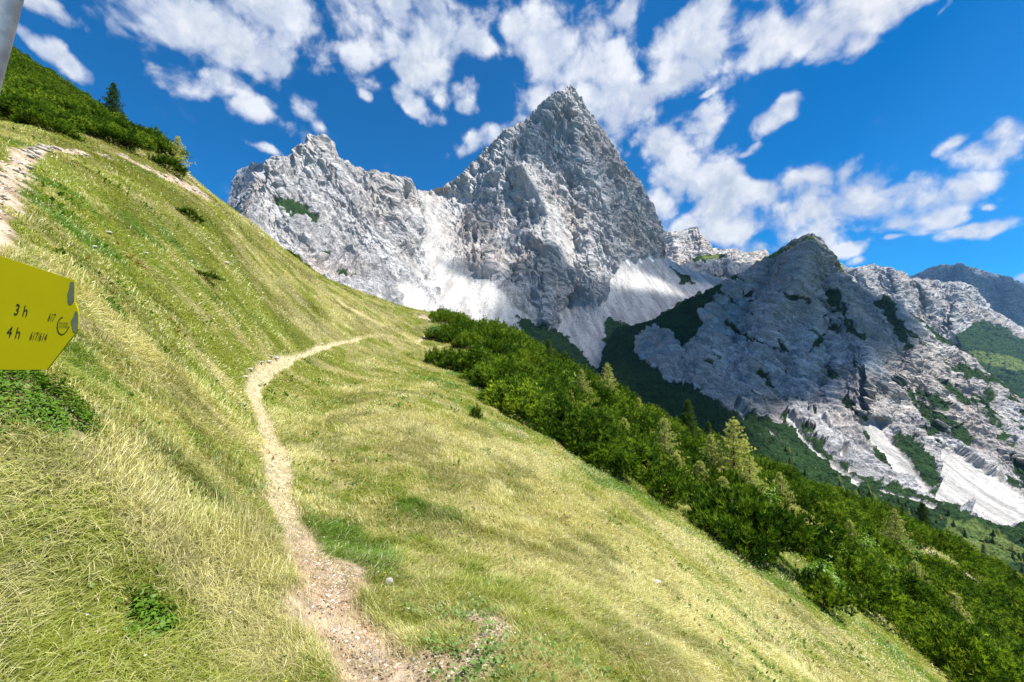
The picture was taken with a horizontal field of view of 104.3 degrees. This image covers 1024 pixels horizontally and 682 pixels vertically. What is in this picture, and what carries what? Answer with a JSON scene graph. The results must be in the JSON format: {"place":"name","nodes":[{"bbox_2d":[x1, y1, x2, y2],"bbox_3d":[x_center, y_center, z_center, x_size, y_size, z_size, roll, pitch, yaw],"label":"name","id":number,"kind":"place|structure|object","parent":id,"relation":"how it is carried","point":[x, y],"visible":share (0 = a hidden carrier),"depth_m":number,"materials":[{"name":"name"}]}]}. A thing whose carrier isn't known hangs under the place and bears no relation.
{"place":"outdoors","nodes":[
{"label":"outdoors","id":0,"kind":"place"},
{"bbox_2d":[227,155,275,213],"bbox_3d":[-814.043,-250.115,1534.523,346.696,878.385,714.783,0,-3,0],"label":"mountain","id":1,"kind":"structure","parent":0,"point":[243,180],"depth_m":1326.27,"materials":[{"name":"stone"}]},
{"bbox_2d":[242,85,723,373],"bbox_3d":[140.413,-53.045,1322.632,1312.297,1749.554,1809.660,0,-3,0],"label":"mountain","id":2,"kind":"structure","parent":0,"point":[542,222],"depth_m":1013.92,"materials":[{"name":"stone"}]},
{"bbox_2d":[0,53,1008,681],"bbox_3d":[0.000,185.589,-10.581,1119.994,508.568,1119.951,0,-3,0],"label":"hillside","id":3,"kind":"structure","parent":0,"point":[252,381],"depth_m":5.41,"materials":[{"name":"green plant"}]},
{"bbox_2d":[0,0,23,91],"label":"sign pole","id":4,"kind":"object","parent":3,"relation":"on","point":[10,12],"visible":1,"depth_m":0.64,"materials":[{"name":"metal"}]},
{"bbox_2d":[0,256,79,369],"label":"trail sign","id":5,"kind":"object","parent":4,"relation":"attached to","point":[39,319],"visible":1,"depth_m":0.59,"materials":[{"name":"yellow metal"}]},
{"bbox_2d":[2,85,67,110],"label":"dwarf pine","id":6,"kind":"object","parent":3,"relation":"on","point":[21,91],"visible":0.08,"depth_m":20.98,"materials":[{"name":"green plant"}]},
{"bbox_2d":[0,92,84,134],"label":"dwarf pine","id":7,"kind":"object","parent":3,"relation":"on","point":[6,103],"visible":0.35,"depth_m":17.81,"materials":[{"name":"green plant"}]},
{"bbox_2d":[9,102,86,142],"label":"dwarf pine","id":8,"kind":"object","parent":3,"relation":"on","point":[25,114],"visible":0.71,"depth_m":16.89,"materials":[{"name":"green plant"}]},
{"bbox_2d":[5,91,94,126],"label":"dwarf pine","id":9,"kind":"object","parent":3,"relation":"on","point":[71,116],"visible":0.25,"depth_m":21.09,"materials":[{"name":"green plant"}]},
{"bbox_2d":[0,365,107,442],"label":"alpenrose bush","id":10,"kind":"object","parent":3,"relation":"on","point":[45,387],"visible":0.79,"depth_m":2.12,"materials":[{"name":"green plant"}]},
{"bbox_2d":[31,92,94,114],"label":"dwarf pine","id":11,"kind":"object","parent":3,"relation":"on","point":[67,104],"visible":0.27,"depth_m":24.83,"materials":[{"name":"green plant"}]},
{"bbox_2d":[76,108,132,132],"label":"dwarf pine","id":12,"kind":"object","parent":3,"relation":"on","point":[122,123],"visible":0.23,"depth_m":25.76,"materials":[{"name":"green plant"}]},
{"bbox_2d":[66,119,148,151],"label":"dwarf pine","id":13,"kind":"object","parent":3,"relation":"on","point":[125,138],"visible":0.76,"depth_m":20.89,"materials":[{"name":"green plant"}]},
{"bbox_2d":[97,292,129,322],"bbox_3d":[-5.960,-0.472,5.966,0.418,0.508,0.381,3,-4,-41],"label":"alpenrose bush","id":14,"kind":"object","parent":3,"relation":"on","point":[118,307],"visible":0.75,"depth_m":5.96,"materials":[{"name":"green plant"}]},
{"bbox_2d":[101,82,127,116],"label":"spruce tree","id":15,"kind":"object","parent":3,"relation":"on","point":[112,96],"visible":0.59,"depth_m":37.17,"materials":[{"name":"green plant"}]},
{"bbox_2d":[107,119,156,151],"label":"dwarf pine","id":16,"kind":"object","parent":3,"relation":"on","point":[151,146],"visible":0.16,"depth_m":24.62,"materials":[{"name":"green plant"}]},
{"bbox_2d":[122,573,182,643],"bbox_3d":[-1.637,1.221,1.823,0.235,0.311,0.226,3,-5,-44],"label":"alpenrose bush","id":17,"kind":"object","parent":3,"relation":"on","point":[140,607],"visible":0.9,"depth_m":1.81,"materials":[{"name":"green plant"}]},
{"bbox_2d":[145,133,181,163],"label":"dwarf pine","id":18,"kind":"object","parent":3,"relation":"on","point":[161,142],"visible":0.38,"depth_m":27.28,"materials":[{"name":"green plant"}]},
{"bbox_2d":[143,152,188,177],"bbox_3d":[-20.351,-10.473,23.070,2.660,1.198,2.085,3,-4,-41],"label":"pine bush","id":19,"kind":"object","parent":3,"relation":"on","point":[173,162],"visible":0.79,"depth_m":23.05,"materials":[{"name":"green plant"}]},
{"bbox_2d":[160,136,195,172],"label":"larch tree","id":20,"kind":"object","parent":3,"relation":"on","point":[178,147],"visible":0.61,"depth_m":27.80,"materials":[{"name":"green plant"}]},
{"bbox_2d":[174,206,207,221],"bbox_3d":[-14.117,-5.563,17.515,1.251,0.426,2.090,1,-3,-12],"label":"pine bush","id":21,"kind":"object","parent":3,"relation":"on","point":[190,212],"visible":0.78,"depth_m":17.14,"materials":[{"name":"green plant"}]},
{"bbox_2d":[424,344,448,363],"bbox_3d":[-5.778,0.978,29.627,1.795,1.731,2.510,-2,-4,27],"label":"pine bush","id":22,"kind":"object","parent":3,"relation":"on","point":[428,356],"visible":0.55,"depth_m":29.14,"materials":[{"name":"green plant"}]},
{"bbox_2d":[423,322,456,337],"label":"dwarf pine","id":23,"kind":"object","parent":3,"relation":"on","point":[443,330],"visible":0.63,"depth_m":39.30,"materials":[{"name":"green plant"}]},
{"bbox_2d":[437,325,468,341],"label":"dwarf pine","id":24,"kind":"object","parent":3,"relation":"on","point":[450,337],"visible":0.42,"depth_m":38.64,"materials":[{"name":"green plant"}]},
{"bbox_2d":[430,338,490,369],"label":"dwarf pine","id":25,"kind":"object","parent":3,"relation":"on","point":[445,360],"visible":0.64,"depth_m":27.38,"materials":[{"name":"green plant"}]},
{"bbox_2d":[451,328,485,346],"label":"dwarf pine","id":26,"kind":"object","parent":3,"relation":"on","point":[470,338],"visible":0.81,"depth_m":37.01,"materials":[{"name":"green plant"}]},
{"bbox_2d":[448,342,502,372],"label":"dwarf pine","id":27,"kind":"object","parent":3,"relation":"on","point":[476,362],"visible":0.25,"depth_m":26.95,"materials":[{"name":"green plant"}]},
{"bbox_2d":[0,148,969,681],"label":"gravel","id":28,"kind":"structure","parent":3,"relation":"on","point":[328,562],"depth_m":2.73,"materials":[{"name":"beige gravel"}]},
{"bbox_2d":[470,321,501,336],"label":"dwarf pine","id":29,"kind":"object","parent":3,"relation":"on","point":[482,329],"visible":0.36,"depth_m":40.33,"materials":[{"name":"green plant"}]},
{"bbox_2d":[470,334,515,355],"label":"dwarf pine","id":30,"kind":"object","parent":3,"relation":"on","point":[495,346],"visible":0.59,"depth_m":33.08,"materials":[{"name":"green plant"}]},
{"bbox_2d":[377,557,615,681],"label":"alpine herbs","id":31,"kind":"object","parent":3,"relation":"on","point":[483,659],"visible":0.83,"depth_m":2.16,"materials":[{"name":"green plant"}]},
{"bbox_2d":[469,345,543,389],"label":"dwarf pine","id":32,"kind":"object","parent":3,"relation":"on","point":[484,374],"visible":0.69,"depth_m":22.75,"materials":[{"name":"green plant"}]},
{"bbox_2d":[471,373,554,421],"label":"dwarf pine","id":33,"kind":"object","parent":3,"relation":"on","point":[508,401],"visible":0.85,"depth_m":17.97,"materials":[{"name":"green plant"}]},
{"bbox_2d":[5,44,1023,606],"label":"dwarf pine thicket","id":34,"kind":"object","parent":3,"relation":"on","point":[955,546],"visible":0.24,"depth_m":38.08,"materials":[{"name":"green plant"}]},
{"bbox_2d":[508,346,542,364],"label":"dwarf pine","id":35,"kind":"object","parent":3,"relation":"on","point":[531,357],"visible":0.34,"depth_m":33.42,"materials":[{"name":"green plant"}]},
{"bbox_2d":[518,355,564,378],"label":"dwarf pine","id":36,"kind":"object","parent":3,"relation":"on","point":[547,367],"visible":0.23,"depth_m":29.57,"materials":[{"name":"green plant"}]},
{"bbox_2d":[517,376,568,407],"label":"dwarf pine","id":37,"kind":"object","parent":3,"relation":"on","point":[547,387],"visible":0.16,"depth_m":21.11,"materials":[{"name":"green plant"}]},
{"bbox_2d":[549,374,588,401],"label":"dwarf pine","id":38,"kind":"object","parent":3,"relation":"on","point":[566,382],"visible":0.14,"depth_m":25.52,"materials":[{"name":"green plant"}]},
{"bbox_2d":[554,375,584,404],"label":"dwarf pine","id":39,"kind":"object","parent":3,"relation":"on","point":[577,396],"visible":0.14,"depth_m":23.94,"materials":[{"name":"green plant"}]},
{"bbox_2d":[517,391,623,456],"bbox_3d":[2.157,3.299,16.630,4.882,2.503,5.572,-1,-3,16],"label":"dwarf pine","id":40,"kind":"object","parent":3,"relation":"on","point":[587,423],"visible":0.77,"depth_m":15.52,"materials":[{"name":"green plant"}]},
{"bbox_2d":[551,370,600,394],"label":"dwarf pine","id":41,"kind":"object","parent":3,"relation":"on","point":[570,375],"visible":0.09,"depth_m":28.69,"materials":[{"name":"green plant"}]},
{"bbox_2d":[574,369,598,408],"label":"larch tree","id":42,"kind":"object","parent":3,"relation":"on","point":[581,371],"visible":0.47,"depth_m":26.79,"materials":[{"name":"green plant"}]},
{"bbox_2d":[574,381,600,404],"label":"dwarf pine","id":43,"kind":"object","parent":3,"relation":"on","point":[591,397],"visible":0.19,"depth_m":26.92,"materials":[{"name":"green plant"}]},
{"bbox_2d":[585,377,618,407],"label":"dwarf pine","id":44,"kind":"object","parent":3,"relation":"on","point":[605,392],"visible":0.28,"depth_m":28.58,"materials":[{"name":"green plant"}]},
{"bbox_2d":[557,423,658,480],"bbox_3d":[3.646,3.981,14.784,4.133,1.723,4.068,1,-3,-14],"label":"dwarf pine","id":45,"kind":"object","parent":3,"relation":"on","point":[624,455],"visible":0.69,"depth_m":13.68,"materials":[{"name":"green plant"}]},
{"bbox_2d":[597,362,619,392],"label":"larch tree","id":46,"kind":"object","parent":3,"relation":"on","point":[606,373],"visible":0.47,"depth_m":37.73,"materials":[{"name":"green plant"}]},
{"bbox_2d":[592,388,640,406],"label":"dwarf pine","id":47,"kind":"object","parent":3,"relation":"on","point":[621,397],"visible":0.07,"depth_m":31.04,"materials":[{"name":"green plant"}]},
{"bbox_2d":[603,404,652,428],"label":"dwarf pine","id":48,"kind":"object","parent":3,"relation":"on","point":[619,414],"visible":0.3,"depth_m":25.04,"materials":[{"name":"green plant"}]},
{"bbox_2d":[592,431,663,474],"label":"dwarf pine","id":49,"kind":"object","parent":3,"relation":"on","point":[644,463],"visible":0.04,"depth_m":14.92,"materials":[{"name":"green plant"}]},
{"bbox_2d":[589,413,673,462],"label":"dwarf pine","id":50,"kind":"object","parent":3,"relation":"on","point":[651,441],"visible":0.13,"depth_m":17.28,"materials":[{"name":"green plant"}]},
{"bbox_2d":[608,400,663,435],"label":"dwarf pine","id":51,"kind":"object","parent":3,"relation":"on","point":[652,426],"visible":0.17,"depth_m":25.13,"materials":[{"name":"green plant"}]},
{"bbox_2d":[630,421,681,449],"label":"dwarf pine","id":52,"kind":"object","parent":3,"relation":"on","point":[659,434],"visible":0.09,"depth_m":23.93,"materials":[{"name":"green plant"}]},
{"bbox_2d":[627,451,699,508],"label":"dwarf pine","id":53,"kind":"object","parent":3,"relation":"on","point":[675,480],"visible":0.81,"depth_m":13.89,"materials":[{"name":"green plant"}]},
{"bbox_2d":[650,416,692,473],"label":"larch tree","id":54,"kind":"object","parent":3,"relation":"on","point":[665,442],"visible":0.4,"depth_m":19.71,"materials":[{"name":"green plant"}]},
{"bbox_2d":[650,437,698,472],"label":"dwarf pine","id":55,"kind":"object","parent":3,"relation":"on","point":[691,461],"visible":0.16,"depth_m":21.02,"materials":[{"name":"green plant"}]},
{"bbox_2d":[668,426,704,451],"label":"dwarf pine","id":56,"kind":"object","parent":3,"relation":"on","point":[695,439],"visible":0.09,"depth_m":29.27,"materials":[{"name":"green plant"}]},
{"bbox_2d":[670,429,703,457],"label":"dwarf pine","id":57,"kind":"object","parent":3,"relation":"on","point":[688,445],"visible":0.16,"depth_m":26.47,"materials":[{"name":"green plant"}]},
{"bbox_2d":[679,398,700,436],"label":"spruce tree","id":58,"kind":"object","parent":3,"relation":"on","point":[690,423],"visible":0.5,"depth_m":35.51,"materials":[{"name":"green plant"}]},
{"bbox_2d":[679,443,713,476],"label":"dwarf pine","id":59,"kind":"object","parent":3,"relation":"on","point":[704,459],"visible":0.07,"depth_m":23.41,"materials":[{"name":"green plant"}]},
{"bbox_2d":[695,425,726,449],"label":"dwarf pine","id":60,"kind":"object","parent":3,"relation":"on","point":[718,437],"visible":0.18,"depth_m":36.18,"materials":[{"name":"green plant"}]},
{"bbox_2d":[698,432,725,473],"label":"larch tree","id":61,"kind":"object","parent":3,"relation":"on","point":[711,457],"visible":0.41,"depth_m":24.69,"materials":[{"name":"green plant"}]},
{"bbox_2d":[690,465,764,500],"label":"dwarf pine","id":62,"kind":"object","parent":3,"relation":"on","point":[729,475],"visible":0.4,"depth_m":18.87,"materials":[{"name":"green plant"}]},
{"bbox_2d":[707,416,774,485],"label":"larch tree","id":63,"kind":"object","parent":3,"relation":"on","point":[734,445],"visible":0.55,"depth_m":23.54,"materials":[{"name":"green plant"}]},
{"bbox_2d":[715,452,788,504],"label":"dwarf pine","id":64,"kind":"object","parent":3,"relation":"on","point":[777,492],"visible":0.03,"depth_m":22.62,"materials":[{"name":"green plant"}]},
{"bbox_2d":[738,454,771,500],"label":"larch tree","id":65,"kind":"object","parent":3,"relation":"on","point":[748,472],"visible":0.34,"depth_m":20.61,"materials":[{"name":"green plant"}]},
{"bbox_2d":[675,481,862,571],"bbox_3d":[7.804,5.712,12.849,5.463,2.077,4.676,-2,-4,28],"label":"dwarf pine","id":66,"kind":"object","parent":3,"relation":"on","point":[758,518],"visible":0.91,"depth_m":11.95,"materials":[{"name":"green plant"}]},
{"bbox_2d":[753,460,789,479],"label":"dwarf pine","id":67,"kind":"object","parent":3,"relation":"on","point":[764,463],"visible":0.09,"depth_m":32.48,"materials":[{"name":"green plant"}]},
{"bbox_2d":[772,471,800,513],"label":"larch tree","id":68,"kind":"object","parent":3,"relation":"on","point":[780,485],"visible":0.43,"depth_m":24.37,"materials":[{"name":"green plant"}]},
{"bbox_2d":[771,458,801,481],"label":"dwarf pine","id":69,"kind":"object","parent":3,"relation":"on","point":[792,474],"visible":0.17,"depth_m":35.51,"materials":[{"name":"green plant"}]},
{"bbox_2d":[772,476,810,503],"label":"dwarf pine","id":70,"kind":"object","parent":3,"relation":"on","point":[799,497],"visible":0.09,"depth_m":26.70,"materials":[{"name":"green plant"}]},
{"bbox_2d":[789,477,824,508],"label":"dwarf pine","id":71,"kind":"object","parent":3,"relation":"on","point":[812,496],"visible":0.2,"depth_m":28.84,"materials":[{"name":"green plant"}]},
{"bbox_2d":[799,558,850,597],"bbox_3d":[10.229,7.640,13.136,1.544,1.116,1.582,3,-5,-44],"label":"leafy bush","id":72,"kind":"object","parent":3,"relation":"on","point":[814,566],"visible":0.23,"depth_m":13.10,"materials":[{"name":"green plant"}]},
{"bbox_2d":[792,562,866,616],"bbox_3d":[8.920,7.084,11.571,2.024,1.154,1.795,0,-3,1],"label":"pine bush","id":73,"kind":"object","parent":3,"relation":"on","point":[826,585],"visible":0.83,"depth_m":11.18,"materials":[{"name":"green plant"}]},
{"bbox_2d":[804,482,857,507],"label":"dwarf pine","id":74,"kind":"object","parent":3,"relation":"on","point":[827,495],"visible":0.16,"depth_m":31.31,"materials":[{"name":"green plant"}]},
{"bbox_2d":[800,498,865,529],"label":"dwarf pine","id":75,"kind":"object","parent":3,"relation":"on","point":[829,510],"visible":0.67,"depth_m":27.89,"materials":[{"name":"green plant"}]},
{"bbox_2d":[794,525,909,622],"bbox_3d":[12.310,8.443,15.473,4.062,2.407,4.636,-2,-4,28],"label":"dwarf pine","id":76,"kind":"object","parent":3,"relation":"on","point":[870,573],"visible":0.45,"depth_m":14.11,"materials":[{"name":"green plant"}]},
{"bbox_2d":[858,512,886,533],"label":"dwarf pine","id":77,"kind":"object","parent":3,"relation":"on","point":[869,520],"visible":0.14,"depth_m":30.80,"materials":[{"name":"green plant"}]},
{"bbox_2d":[839,519,914,563],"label":"dwarf pine","id":78,"kind":"object","parent":3,"relation":"on","point":[886,546],"visible":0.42,"depth_m":24.72,"materials":[{"name":"green plant"}]},
{"bbox_2d":[876,508,917,556],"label":"larch tree","id":79,"kind":"object","parent":3,"relation":"on","point":[897,530],"visible":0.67,"depth_m":29.18,"materials":[{"name":"green plant"}]},
{"bbox_2d":[847,576,957,628],"bbox_3d":[14.352,9.980,15.248,3.435,1.282,4.014,3,-4,-43],"label":"dwarf pine","id":80,"kind":"object","parent":3,"relation":"on","point":[911,607],"visible":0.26,"depth_m":14.58,"materials":[{"name":"green plant"}]},
{"bbox_2d":[867,550,952,605],"bbox_3d":[18.878,11.786,20.092,5.061,2.284,4.434,0,-3,-2],"label":"dwarf pine","id":81,"kind":"object","parent":3,"relation":"on","point":[881,559],"visible":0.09,"depth_m":20.43,"materials":[{"name":"green plant"}]},
{"bbox_2d":[912,502,933,529],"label":"spruce tree","id":82,"kind":"object","parent":3,"relation":"on","point":[922,513],"visible":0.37,"depth_m":43.84,"materials":[{"name":"green plant"}]},
{"bbox_2d":[907,549,939,572],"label":"dwarf pine","id":83,"kind":"object","parent":3,"relation":"on","point":[928,563],"visible":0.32,"depth_m":27.97,"materials":[{"name":"green plant"}]},
{"bbox_2d":[886,565,976,628],"bbox_3d":[16.695,10.852,16.880,4.888,2.172,3.970,1,-3,-9],"label":"dwarf pine","id":84,"kind":"object","parent":3,"relation":"on","point":[917,591],"visible":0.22,"depth_m":16.52,"materials":[{"name":"green plant"}]},
{"bbox_2d":[894,554,984,614],"bbox_3d":[21.990,13.130,22.252,5.114,2.348,4.480,-1,-3,9],"label":"dwarf pine","id":85,"kind":"object","parent":3,"relation":"on","point":[943,588],"visible":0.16,"depth_m":21.07,"materials":[{"name":"green plant"}]},
{"bbox_2d":[910,548,968,574],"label":"dwarf pine","id":86,"kind":"object","parent":3,"relation":"on","point":[934,557],"visible":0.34,"depth_m":29.87,"materials":[{"name":"green plant"}]},
{"bbox_2d":[881,607,1023,681],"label":"dwarf pine","id":87,"kind":"object","parent":3,"relation":"on","point":[988,658],"visible":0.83,"depth_m":12.59,"materials":[{"name":"green plant"}]},
{"bbox_2d":[931,559,985,595],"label":"dwarf pine","id":88,"kind":"object","parent":3,"relation":"on","point":[942,566],"visible":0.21,"depth_m":28.58,"materials":[{"name":"green plant"}]},
{"bbox_2d":[945,590,976,628],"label":"larch tree","id":89,"kind":"object","parent":3,"relation":"on","point":[953,594],"visible":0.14,"depth_m":19.23,"materials":[{"name":"green plant"}]},
{"bbox_2d":[938,566,999,611],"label":"dwarf pine","id":90,"kind":"object","parent":3,"relation":"on","point":[966,582],"visible":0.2,"depth_m":25.32,"materials":[{"name":"green plant"}]},
{"bbox_2d":[951,579,1003,631],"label":"dwarf pine","id":91,"kind":"object","parent":3,"relation":"on","point":[988,608],"visible":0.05,"depth_m":21.12,"materials":[{"name":"green plant"}]},
{"bbox_2d":[944,622,1023,681],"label":"dwarf pine","id":92,"kind":"object","parent":3,"relation":"on","point":[1020,664],"visible":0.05,"depth_m":13.10,"materials":[{"name":"green plant"}]},
{"bbox_2d":[963,603,1012,641],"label":"dwarf pine","id":93,"kind":"object","parent":3,"relation":"on","point":[1000,628],"visible":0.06,"depth_m":19.98,"materials":[{"name":"green plant"}]},
{"bbox_2d":[966,610,1023,656],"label":"dwarf pine","id":94,"kind":"object","parent":3,"relation":"on","point":[983,626],"visible":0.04,"depth_m":18.53,"materials":[{"name":"green plant"}]},
{"bbox_2d":[986,587,1023,624],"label":"dwarf pine","id":95,"kind":"object","parent":3,"relation":"on","point":[1002,600],"visible":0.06,"depth_m":26.96,"materials":[{"name":"green plant"}]},
{"bbox_2d":[991,609,1023,641],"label":"dwarf pine","id":96,"kind":"object","parent":3,"relation":"on","point":[1012,622],"visible":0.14,"depth_m":23.27,"materials":[{"name":"green plant"}]},
{"bbox_2d":[998,596,1023,627],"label":"dwarf pine","id":97,"kind":"object","parent":3,"relation":"on","point":[1008,608],"visible":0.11,"depth_m":25.70,"materials":[{"name":"green plant"}]},
{"bbox_2d":[12,0,1023,282],"label":"sky","id":98,"kind":"structure","parent":0,"point":[890,133],"materials":[{"name":"blue"}]},
{"bbox_2d":[668,253,759,279],"bbox_3d":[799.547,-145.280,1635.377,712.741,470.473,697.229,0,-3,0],"label":"mountain","id":99,"kind":"structure","parent":0,"point":[723,265],"depth_m":1627.34,"materials":[{"name":"stone"}]},
{"bbox_2d":[664,226,768,264],"bbox_3d":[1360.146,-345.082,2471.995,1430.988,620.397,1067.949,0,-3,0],"label":"mountain","id":100,"kind":"structure","parent":0,"point":[685,245],"depth_m":2268.46,"materials":[{"name":"stone"}]},
{"bbox_2d":[598,233,1023,575],"bbox_3d":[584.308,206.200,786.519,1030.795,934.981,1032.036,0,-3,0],"label":"mountain","id":101,"kind":"structure","parent":0,"point":[809,351],"depth_m":617.76,"materials":[{"name":"stone"}]},
{"bbox_2d":[839,262,1023,396],"bbox_3d":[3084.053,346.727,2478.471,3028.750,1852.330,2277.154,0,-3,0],"label":"mountain","id":102,"kind":"structure","parent":0,"point":[964,317],"depth_m":2465.16,"materials":[{"name":"grey stone"}]},
{"bbox_2d":[909,262,1023,326],"bbox_3d":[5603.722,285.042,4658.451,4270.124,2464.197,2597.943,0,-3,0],"label":"mountain","id":103,"kind":"structure","parent":0,"point":[1001,294],"depth_m":4561.31,"materials":[{"name":"grey stone"}]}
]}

